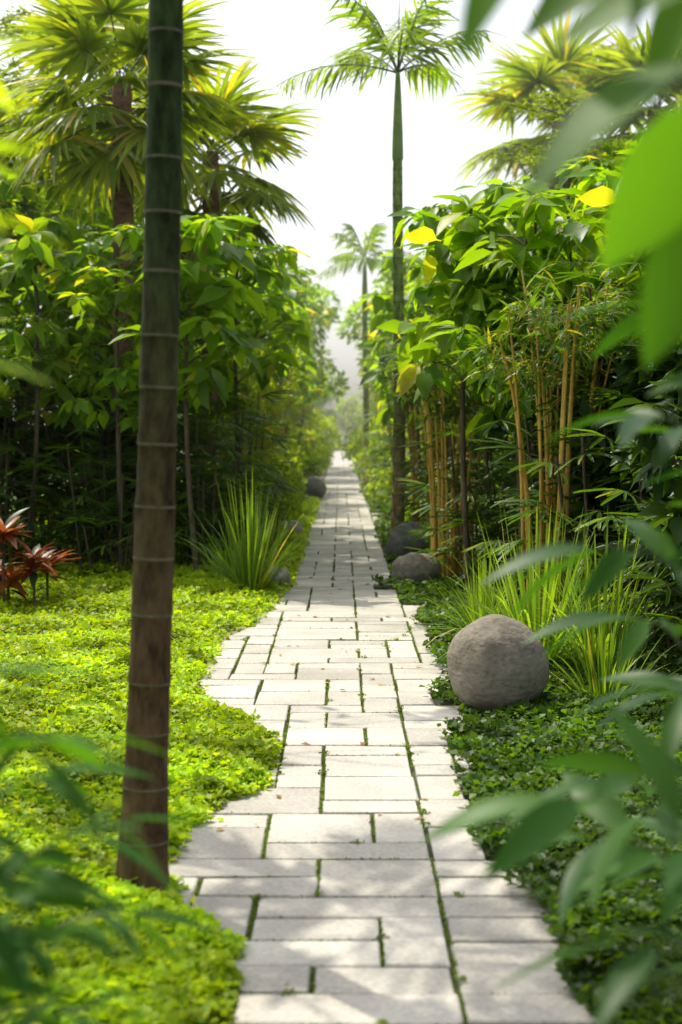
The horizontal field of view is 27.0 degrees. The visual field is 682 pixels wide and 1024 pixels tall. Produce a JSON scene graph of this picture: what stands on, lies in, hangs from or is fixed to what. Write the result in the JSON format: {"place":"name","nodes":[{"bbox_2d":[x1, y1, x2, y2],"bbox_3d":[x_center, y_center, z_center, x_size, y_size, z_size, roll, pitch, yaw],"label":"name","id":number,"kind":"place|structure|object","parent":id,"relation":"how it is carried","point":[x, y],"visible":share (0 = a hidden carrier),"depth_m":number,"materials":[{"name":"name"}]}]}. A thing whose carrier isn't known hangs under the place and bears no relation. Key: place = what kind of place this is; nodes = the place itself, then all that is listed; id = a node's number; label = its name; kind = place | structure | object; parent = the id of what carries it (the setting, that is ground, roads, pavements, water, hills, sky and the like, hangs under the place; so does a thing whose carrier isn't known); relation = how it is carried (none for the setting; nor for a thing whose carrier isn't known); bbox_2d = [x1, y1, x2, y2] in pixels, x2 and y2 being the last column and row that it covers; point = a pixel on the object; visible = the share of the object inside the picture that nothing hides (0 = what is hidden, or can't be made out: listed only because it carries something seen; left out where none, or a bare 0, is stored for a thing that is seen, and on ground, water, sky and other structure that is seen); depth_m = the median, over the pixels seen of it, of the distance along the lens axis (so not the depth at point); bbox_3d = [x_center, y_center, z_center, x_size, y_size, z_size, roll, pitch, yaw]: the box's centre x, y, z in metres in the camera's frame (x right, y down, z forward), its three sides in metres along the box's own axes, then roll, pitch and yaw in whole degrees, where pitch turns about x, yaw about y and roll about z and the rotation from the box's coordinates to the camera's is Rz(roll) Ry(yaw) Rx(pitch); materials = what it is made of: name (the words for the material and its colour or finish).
{"place":"outdoors","nodes":[
{"label":"outdoors","id":0,"kind":"place"},
{"bbox_2d":[0,0,677,430],"label":"sky","id":1,"kind":"structure","parent":0,"point":[349,180],"materials":[{"name":"white"}]},
{"bbox_2d":[0,431,681,887],"bbox_3d":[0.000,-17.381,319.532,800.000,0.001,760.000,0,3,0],"label":"ground","id":2,"kind":"structure","parent":0,"point":[486,851],"depth_m":10.41,"materials":[{"name":"soil"}]},
{"bbox_2d":[0,357,34,474],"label":"shrub","id":3,"kind":"object","parent":2,"relation":"on","point":[22,383],"visible":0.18,"depth_m":16.74,"materials":[{"name":"green plant"}]},
{"bbox_2d":[0,168,52,381],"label":"broadleaf tree","id":4,"kind":"object","parent":2,"relation":"on","point":[6,181],"visible":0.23,"depth_m":16.69,"materials":[{"name":"green plant"}]},
{"bbox_2d":[0,236,56,365],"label":"tier tree","id":5,"kind":"object","parent":2,"relation":"on","point":[20,358],"visible":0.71,"depth_m":14.75,"materials":[{"name":"green plant"}]},
{"bbox_2d":[0,36,70,397],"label":"leafy shrub","id":6,"kind":"object","parent":2,"relation":"on","point":[6,146],"visible":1,"depth_m":1.88,"materials":[{"name":"green plant"}]},
{"bbox_2d":[0,305,72,560],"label":"lady palm","id":7,"kind":"object","parent":2,"relation":"on","point":[27,404],"visible":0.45,"depth_m":16.07,"materials":[{"name":"green plant"}]},
{"bbox_2d":[0,507,76,606],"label":"red cordyline","id":8,"kind":"object","parent":2,"relation":"on","point":[10,576],"visible":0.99,"depth_m":12.16,"materials":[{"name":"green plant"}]},
{"bbox_2d":[0,403,97,563],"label":"lady palm","id":9,"kind":"object","parent":2,"relation":"on","point":[7,472],"visible":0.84,"depth_m":15.20,"materials":[{"name":"green plant"}]},
{"bbox_2d":[0,214,107,551],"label":"broadleaf tree","id":10,"kind":"object","parent":2,"relation":"on","point":[27,247],"visible":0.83,"depth_m":15.47,"materials":[{"name":"green plant"}]},
{"bbox_2d":[0,4,112,293],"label":"tier tree","id":11,"kind":"object","parent":2,"relation":"on","point":[13,32],"visible":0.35,"depth_m":18.47,"materials":[{"name":"green plant"}]},
{"bbox_2d":[0,346,137,561],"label":"lady palm","id":12,"kind":"object","parent":2,"relation":"on","point":[83,441],"visible":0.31,"depth_m":16.23,"materials":[{"name":"green plant"}]},
{"bbox_2d":[0,170,143,528],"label":"shrub","id":13,"kind":"object","parent":2,"relation":"on","point":[27,201],"visible":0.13,"depth_m":19.66,"materials":[{"name":"green plant"}]},
{"bbox_2d":[25,336,137,551],"bbox_3d":[-2.987,-0.787,17.251,1.880,2.749,1.818,-1,3,-12],"label":"shrub","id":14,"kind":"object","parent":2,"relation":"on","point":[104,432],"visible":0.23,"depth_m":16.81,"materials":[{"name":"green plant"}]},
{"bbox_2d":[25,230,139,486],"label":"broadleaf tree","id":15,"kind":"object","parent":2,"relation":"on","point":[58,318],"visible":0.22,"depth_m":18.03,"materials":[{"name":"green plant"}]},
{"bbox_2d":[0,77,190,496],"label":"shrub","id":16,"kind":"object","parent":2,"relation":"on","point":[39,186],"visible":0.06,"depth_m":23.93,"materials":[{"name":"green plant"}]},
{"bbox_2d":[0,663,224,1023],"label":"bamboo shrub","id":17,"kind":"object","parent":2,"relation":"on","point":[54,887],"visible":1,"depth_m":2.11,"materials":[{"name":"green plant"}]},
{"bbox_2d":[13,322,218,570],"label":"lady palm","id":18,"kind":"object","parent":2,"relation":"on","point":[128,454],"visible":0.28,"depth_m":16.06,"materials":[{"name":"green plant"}]},
{"bbox_2d":[25,421,210,574],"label":"lady palm","id":19,"kind":"object","parent":2,"relation":"on","point":[81,514],"visible":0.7,"depth_m":15.15,"materials":[{"name":"green plant"}]},
{"bbox_2d":[53,222,183,576],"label":"broadleaf tree","id":20,"kind":"object","parent":2,"relation":"on","point":[102,282],"visible":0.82,"depth_m":15.02,"materials":[{"name":"green plant"}]},
{"bbox_2d":[0,0,255,236],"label":"fan palm","id":21,"kind":"object","parent":2,"relation":"on","point":[27,107],"visible":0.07,"depth_m":21.25,"materials":[{"name":"green plant"}]},
{"bbox_2d":[0,0,261,557],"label":"fan palm","id":22,"kind":"object","parent":2,"relation":"on","point":[114,163],"visible":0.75,"depth_m":16.45,"materials":[{"name":"green plant"}]},
{"bbox_2d":[36,295,228,555],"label":"lady palm","id":23,"kind":"object","parent":2,"relation":"on","point":[194,342],"visible":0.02,"depth_m":17.79,"materials":[{"name":"green plant"}]},
{"bbox_2d":[116,0,183,890],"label":"ringed palm tree","id":24,"kind":"object","parent":2,"relation":"on","point":[149,682],"visible":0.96,"depth_m":4.67,"materials":[{"name":"brown plant"}]},
{"bbox_2d":[0,480,326,1023],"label":"ground cover lawn","id":25,"kind":"structure","parent":2,"relation":"on","point":[200,984],"depth_m":6.47,"materials":[{"name":"green plant"}]},
{"bbox_2d":[96,421,274,565],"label":"lady palm","id":26,"kind":"object","parent":2,"relation":"on","point":[199,482],"visible":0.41,"depth_m":15.50,"materials":[{"name":"green plant"}]},
{"bbox_2d":[107,214,273,569],"bbox_3d":[-1.545,-1.154,14.766,1.744,3.762,1.589,-1,3,-9],"label":"broadleaf tree","id":27,"kind":"object","parent":2,"relation":"on","point":[211,322],"visible":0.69,"depth_m":14.60,"materials":[{"name":"green plant"}]},
{"bbox_2d":[105,372,289,564],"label":"lady palm","id":28,"kind":"object","parent":2,"relation":"on","point":[233,400],"visible":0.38,"depth_m":16.25,"materials":[{"name":"green plant"}]},
{"bbox_2d":[97,51,327,532],"bbox_3d":[-1.746,-2.877,19.298,3.347,6.664,3.135,2,4,28],"label":"fan palm","id":29,"kind":"object","parent":2,"relation":"on","point":[263,134],"visible":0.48,"depth_m":18.83,"materials":[{"name":"green plant"}]},
{"bbox_2d":[176,400,301,542],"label":"lady palm","id":30,"kind":"object","parent":2,"relation":"on","point":[275,487],"visible":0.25,"depth_m":18.23,"materials":[{"name":"green plant"}]},
{"bbox_2d":[177,392,302,531],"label":"lady palm","id":31,"kind":"object","parent":2,"relation":"on","point":[256,435],"visible":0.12,"depth_m":19.90,"materials":[{"name":"green plant"}]},
{"bbox_2d":[180,214,312,545],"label":"broadleaf tree","id":32,"kind":"object","parent":2,"relation":"on","point":[270,365],"visible":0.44,"depth_m":16.95,"materials":[{"name":"green plant"}]},
{"bbox_2d":[176,464,323,596],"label":"strap grass","id":33,"kind":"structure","parent":2,"relation":"on","point":[250,572],"depth_m":13.26,"materials":[{"name":"green plant"}]},
{"bbox_2d":[218,339,301,524],"bbox_3d":[-1.378,-1.235,21.531,1.620,3.113,1.552,-1,4,-20],"label":"bamboo","id":34,"kind":"object","parent":2,"relation":"on","point":[265,407],"visible":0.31,"depth_m":21.47,"materials":[{"name":"green plant"}]},
{"bbox_2d":[217,463,307,526],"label":"shrub","id":35,"kind":"object","parent":2,"relation":"on","point":[294,512],"visible":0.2,"depth_m":19.40,"materials":[{"name":"green plant"}]},
{"bbox_2d":[222,268,312,463],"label":"broadleaf tree","id":36,"kind":"object","parent":2,"relation":"on","point":[291,298],"visible":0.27,"depth_m":22.76,"materials":[{"name":"green plant"}]},
{"bbox_2d":[232,439,308,504],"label":"shrub","id":37,"kind":"object","parent":2,"relation":"on","point":[299,467],"visible":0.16,"depth_m":24.85,"materials":[{"name":"green plant"}]},
{"bbox_2d":[239,303,313,461],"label":"bamboo","id":38,"kind":"object","parent":2,"relation":"on","point":[288,399],"visible":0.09,"depth_m":26.80,"materials":[{"name":"green plant"}]},
{"bbox_2d":[253,498,309,551],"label":"strap grass","id":39,"kind":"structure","parent":2,"relation":"on","point":[275,535],"depth_m":17.52,"materials":[{"name":"green plant"}]},
{"bbox_2d":[252,247,317,320],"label":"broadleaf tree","id":40,"kind":"object","parent":2,"relation":"on","point":[313,273],"depth_m":42.70,"materials":[{"name":"green plant"}]},
{"bbox_2d":[247,399,327,490],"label":"lady palm","id":41,"kind":"object","parent":2,"relation":"on","point":[300,435],"visible":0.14,"depth_m":33.09,"materials":[{"name":"green plant"}]},
{"bbox_2d":[259,296,317,425],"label":"broadleaf tree","id":42,"kind":"object","parent":2,"relation":"on","point":[311,365],"visible":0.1,"depth_m":30.04,"materials":[{"name":"green plant"}]},
{"bbox_2d":[270,436,324,480],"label":"shrub","id":43,"kind":"object","parent":2,"relation":"on","point":[310,453],"visible":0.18,"depth_m":31.96,"materials":[{"name":"green plant"}]},
{"bbox_2d":[275,289,322,411],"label":"broadleaf tree","id":44,"kind":"object","parent":2,"relation":"on","point":[310,395],"visible":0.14,"depth_m":37.71,"materials":[{"name":"green plant"}]},
{"bbox_2d":[281,319,332,476],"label":"bamboo","id":45,"kind":"object","parent":2,"relation":"on","point":[303,390],"visible":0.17,"depth_m":42.79,"materials":[{"name":"green plant"}]},
{"bbox_2d":[289,427,332,474],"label":"shrub","id":46,"kind":"object","parent":2,"relation":"on","point":[318,451],"visible":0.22,"depth_m":39.77,"materials":[{"name":"green plant"}]},
{"bbox_2d":[299,476,326,498],"bbox_3d":[-0.614,-0.498,31.032,0.616,0.573,0.607,0,3,0],"label":"boulder","id":47,"kind":"object","parent":2,"relation":"on","point":[316,486],"visible":0.59,"depth_m":30.80,"materials":[{"name":"grey stone"}]},
{"bbox_2d":[290,282,350,412],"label":"broadleaf tree","id":48,"kind":"object","parent":2,"relation":"on","point":[325,321],"visible":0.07,"depth_m":51.35,"materials":[{"name":"green plant"}]},
{"bbox_2d":[302,410,344,451],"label":"shrub","id":49,"kind":"object","parent":2,"relation":"on","point":[326,424],"visible":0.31,"depth_m":55.49,"materials":[{"name":"green plant"}]},
{"bbox_2d":[327,391,385,437],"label":"distant tree","id":50,"kind":"object","parent":2,"relation":"on","point":[351,408],"visible":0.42,"depth_m":114.14,"materials":[{"name":"green plant"}]},
{"bbox_2d":[308,220,410,482],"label":"slender palm tree","id":51,"kind":"object","parent":2,"relation":"on","point":[345,259],"visible":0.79,"depth_m":37.73,"materials":[{"name":"green plant"}]},
{"bbox_2d":[334,288,389,393],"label":"shrub","id":52,"kind":"object","parent":2,"relation":"on","point":[354,323],"visible":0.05,"depth_m":52.82,"materials":[{"name":"green plant"}]},
{"bbox_2d":[347,427,384,473],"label":"shrub","id":53,"kind":"object","parent":2,"relation":"on","point":[358,441],"visible":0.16,"depth_m":41.90,"materials":[{"name":"green plant"}]},
{"bbox_2d":[349,430,390,484],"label":"shrub","id":54,"kind":"object","parent":2,"relation":"on","point":[359,460],"visible":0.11,"depth_m":32.81,"materials":[{"name":"green plant"}]},
{"bbox_2d":[248,0,506,533],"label":"slender palm tree","id":55,"kind":"object","parent":2,"relation":"on","point":[429,71],"visible":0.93,"depth_m":18.01,"materials":[{"name":"green plant"}]},
{"bbox_2d":[363,446,423,511],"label":"shrub","id":56,"kind":"object","parent":2,"relation":"on","point":[380,484],"visible":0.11,"depth_m":25.02,"materials":[{"name":"green plant"}]},
{"bbox_2d":[356,302,432,409],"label":"broadleaf tree","id":57,"kind":"object","parent":2,"relation":"on","point":[377,332],"visible":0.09,"depth_m":26.81,"materials":[{"name":"green plant"}]},
{"bbox_2d":[354,253,451,527],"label":"broadleaf tree","id":58,"kind":"object","parent":2,"relation":"on","point":[384,300],"visible":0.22,"depth_m":20.64,"materials":[{"name":"green plant"}]},
{"bbox_2d":[347,399,459,497],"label":"lady palm","id":59,"kind":"object","parent":2,"relation":"on","point":[364,469],"visible":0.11,"depth_m":30.89,"materials":[{"name":"green plant"}]},
{"bbox_2d":[385,522,429,562],"bbox_3d":[0.793,0.384,16.745,0.501,0.544,0.512,2,4,33],"label":"boulder","id":60,"kind":"object","parent":2,"relation":"on","point":[395,543],"visible":0.64,"depth_m":16.57,"materials":[{"name":"grey stone"}]},
{"bbox_2d":[364,312,455,538],"bbox_3d":[1.235,-1.060,18.526,1.435,3.119,1.568,-3,4,-40],"label":"bamboo","id":61,"kind":"object","parent":2,"relation":"on","point":[412,449],"visible":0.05,"depth_m":18.45,"materials":[{"name":"plant"}]},
{"bbox_2d":[368,254,456,437],"bbox_3d":[3.085,-3.594,35.634,4.807,6.172,3.705,0,3,-1],"label":"shrub","id":62,"kind":"object","parent":2,"relation":"on","point":[410,283],"visible":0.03,"depth_m":35.64,"materials":[{"name":"green plant"}]},
{"bbox_2d":[391,553,441,588],"bbox_3d":[0.766,0.592,14.156,0.536,0.382,0.456,0,3,0],"label":"boulder","id":63,"kind":"object","parent":2,"relation":"on","point":[417,567],"visible":0.68,"depth_m":13.98,"materials":[{"name":"stone"}]},
{"bbox_2d":[356,349,478,509],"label":"lady palm","id":64,"kind":"object","parent":2,"relation":"on","point":[389,437],"visible":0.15,"depth_m":24.06,"materials":[{"name":"green plant"}]},
{"bbox_2d":[383,309,501,587],"bbox_3d":[1.102,-0.649,14.244,1.411,2.807,1.291,0,3,1],"label":"bamboo","id":65,"kind":"object","parent":2,"relation":"on","point":[442,401],"visible":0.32,"depth_m":14.04,"materials":[{"name":"plant"}]},
{"bbox_2d":[380,392,511,540],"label":"lady palm","id":66,"kind":"object","parent":2,"relation":"on","point":[412,506],"visible":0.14,"depth_m":17.84,"materials":[{"name":"green plant"}]},
{"bbox_2d":[376,184,539,598],"bbox_3d":[1.201,-1.093,13.112,1.620,3.837,1.779,-1,4,-21],"label":"broadleaf tree","id":67,"kind":"object","parent":2,"relation":"on","point":[438,235],"visible":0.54,"depth_m":12.87,"materials":[{"name":"green plant"}]},
{"bbox_2d":[407,193,517,557],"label":"broadleaf tree","id":68,"kind":"object","parent":2,"relation":"on","point":[440,213],"visible":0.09,"depth_m":16.09,"materials":[{"name":"green plant"}]},
{"bbox_2d":[410,547,527,626],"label":"strap grass","id":69,"kind":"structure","parent":2,"relation":"on","point":[476,616],"depth_m":10.41,"materials":[{"name":"green plant"}]},
{"bbox_2d":[399,365,545,565],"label":"lady palm","id":70,"kind":"object","parent":2,"relation":"on","point":[423,490],"visible":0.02,"depth_m":15.06,"materials":[{"name":"green plant"}]},
{"bbox_2d":[397,401,556,594],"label":"lady palm","id":71,"kind":"object","parent":2,"relation":"on","point":[458,518],"visible":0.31,"depth_m":13.71,"materials":[{"name":"green plant"}]},
{"bbox_2d":[447,614,548,710],"bbox_3d":[0.876,0.856,7.916,0.573,0.575,0.540,0,3,0],"label":"round boulder","id":72,"kind":"object","parent":2,"relation":"on","point":[493,661],"visible":0.92,"depth_m":7.71,"materials":[{"name":"stone"}]},
{"bbox_2d":[441,405,558,585],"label":"lady palm","id":73,"kind":"object","parent":2,"relation":"on","point":[495,533],"visible":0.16,"depth_m":13.56,"materials":[{"name":"green plant"}]},
{"bbox_2d":[419,188,604,585],"bbox_3d":[1.565,-0.907,12.193,1.657,3.573,1.509,1,4,16],"label":"broadleaf tree","id":74,"kind":"object","parent":2,"relation":"on","point":[540,208],"visible":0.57,"depth_m":11.97,"materials":[{"name":"green plant"}]},
{"bbox_2d":[358,481,681,1023],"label":"ground cover plants","id":75,"kind":"object","parent":2,"relation":"on","point":[639,904],"visible":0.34,"depth_m":6.08,"materials":[{"name":"green plant"}]},
{"bbox_2d":[375,494,674,670],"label":"strap grass","id":76,"kind":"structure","parent":2,"relation":"on","point":[525,614],"depth_m":9.11,"materials":[{"name":"green plant"}]},
{"bbox_2d":[440,178,610,530],"bbox_3d":[1.659,-1.063,12.863,1.663,3.803,1.563,-1,3,-12],"label":"broadleaf tree","id":77,"kind":"object","parent":2,"relation":"on","point":[483,415],"visible":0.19,"depth_m":12.73,"materials":[{"name":"green plant"}]},
{"bbox_2d":[439,255,641,636],"bbox_3d":[1.612,-0.531,10.931,1.489,2.963,1.363,3,5,44],"label":"bamboo","id":78,"kind":"object","parent":2,"relation":"on","point":[539,362],"visible":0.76,"depth_m":10.84,"materials":[{"name":"plant"}]},
{"bbox_2d":[420,301,681,1023],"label":"leafy shrub","id":79,"kind":"object","parent":2,"relation":"on","point":[546,820],"visible":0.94,"depth_m":2.53,"materials":[{"name":"green plant"}]},
{"bbox_2d":[441,8,670,232],"bbox_3d":[4.698,-5.379,30.565,5.188,10.329,4.859,-3,5,-43],"label":"fan palm","id":80,"kind":"object","parent":2,"relation":"on","point":[552,71],"visible":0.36,"depth_m":29.78,"materials":[{"name":"green plant"}]},
{"bbox_2d":[480,91,637,338],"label":"tier tree","id":81,"kind":"object","parent":2,"relation":"on","point":[557,115],"visible":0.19,"depth_m":16.12,"materials":[{"name":"green plant"}]},
{"bbox_2d":[462,376,657,608],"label":"lady palm","id":82,"kind":"object","parent":2,"relation":"on","point":[495,543],"visible":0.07,"depth_m":11.86,"materials":[{"name":"green plant"}]},
{"bbox_2d":[479,347,642,590],"bbox_3d":[2.334,-0.545,13.175,1.818,2.749,1.880,-2,4,-36],"label":"shrub","id":83,"kind":"object","parent":2,"relation":"on","point":[494,429],"visible":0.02,"depth_m":13.05,"materials":[{"name":"green plant"}]},
{"bbox_2d":[491,236,644,590],"bbox_3d":[2.516,-0.801,12.913,2.526,3.274,2.859,-1,4,-22],"label":"lady palm","id":84,"kind":"object","parent":2,"relation":"on","point":[569,283],"visible":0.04,"depth_m":12.40,"materials":[{"name":"green plant"}]},
{"bbox_2d":[459,0,681,368],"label":"overhanging tree","id":85,"kind":"object","parent":2,"relation":"on","point":[644,211],"visible":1,"depth_m":1.56,"materials":[{"name":"green plant"}]},
{"bbox_2d":[515,155,636,367],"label":"broadleaf tree","id":86,"kind":"object","parent":2,"relation":"on","point":[594,160],"visible":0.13,"depth_m":14.44,"materials":[{"name":"green plant"}]},
{"bbox_2d":[474,344,681,641],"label":"lady palm","id":87,"kind":"object","parent":2,"relation":"on","point":[532,501],"visible":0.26,"depth_m":10.54,"materials":[{"name":"green plant"}]},
{"bbox_2d":[511,257,681,640],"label":"lady palm","id":88,"kind":"object","parent":2,"relation":"on","point":[598,389],"visible":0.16,"depth_m":10.67,"materials":[{"name":"green plant"}]},
{"bbox_2d":[513,510,681,671],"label":"strap grass","id":89,"kind":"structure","parent":2,"relation":"on","point":[621,631],"depth_m":8.86,"materials":[{"name":"green plant"}]},
{"bbox_2d":[529,324,669,612],"bbox_3d":[2.308,-0.309,11.281,1.653,2.499,1.709,0,3,-3],"label":"shrub","id":90,"kind":"object","parent":2,"relation":"on","point":[595,466],"visible":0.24,"depth_m":10.75,"materials":[{"name":"green plant"}]},
{"bbox_2d":[573,138,638,291],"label":"shrub","id":91,"kind":"object","parent":2,"relation":"on","point":[616,160],"visible":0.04,"depth_m":15.86,"materials":[{"name":"green plant"}]},
{"bbox_2d":[533,18,681,156],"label":"fan palm","id":92,"kind":"object","parent":2,"relation":"on","point":[622,63],"visible":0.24,"depth_m":28.08,"materials":[{"name":"green plant"}]},
{"bbox_2d":[548,603,680,719],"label":"strap grass","id":93,"kind":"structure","parent":2,"relation":"on","point":[605,666],"depth_m":7.99,"materials":[{"name":"green plant"}]},
{"bbox_2d":[557,149,677,610],"bbox_3d":[2.592,-1.055,11.511,1.668,3.950,1.831,-1,3,-10],"label":"broadleaf tree","id":94,"kind":"object","parent":2,"relation":"on","point":[596,197],"visible":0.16,"depth_m":11.26,"materials":[{"name":"green plant"}]},
{"bbox_2d":[559,404,681,667],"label":"lady palm","id":95,"kind":"object","parent":2,"relation":"on","point":[613,493],"visible":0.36,"depth_m":9.37,"materials":[{"name":"green plant"}]},
{"bbox_2d":[599,329,681,560],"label":"dark leaved tree","id":96,"kind":"object","parent":2,"relation":"on","point":[647,443],"visible":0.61,"depth_m":8.25,"materials":[{"name":"green plant"}]},
{"bbox_2d":[610,333,681,510],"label":"shrub","id":97,"kind":"object","parent":2,"relation":"on","point":[668,361],"visible":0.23,"depth_m":10.32,"materials":[{"name":"green plant"}]},
{"bbox_2d":[610,426,681,631],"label":"shrub","id":98,"kind":"object","parent":2,"relation":"on","point":[627,465],"visible":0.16,"depth_m":9.48,"materials":[{"name":"green plant"}]},
{"bbox_2d":[622,455,681,636],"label":"lady palm","id":99,"kind":"object","parent":2,"relation":"on","point":[657,584],"visible":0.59,"depth_m":8.62,"materials":[{"name":"green plant"}]},
{"bbox_2d":[168,451,612,1023],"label":"paved path","id":100,"kind":"structure","parent":0,"point":[356,983],"depth_m":5.33,"materials":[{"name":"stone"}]},
{"bbox_2d":[182,512,560,1023],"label":"joint moss","id":101,"kind":"object","parent":100,"relation":"on","point":[380,934],"visible":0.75,"depth_m":5.78,"materials":[{"name":"green plant"}]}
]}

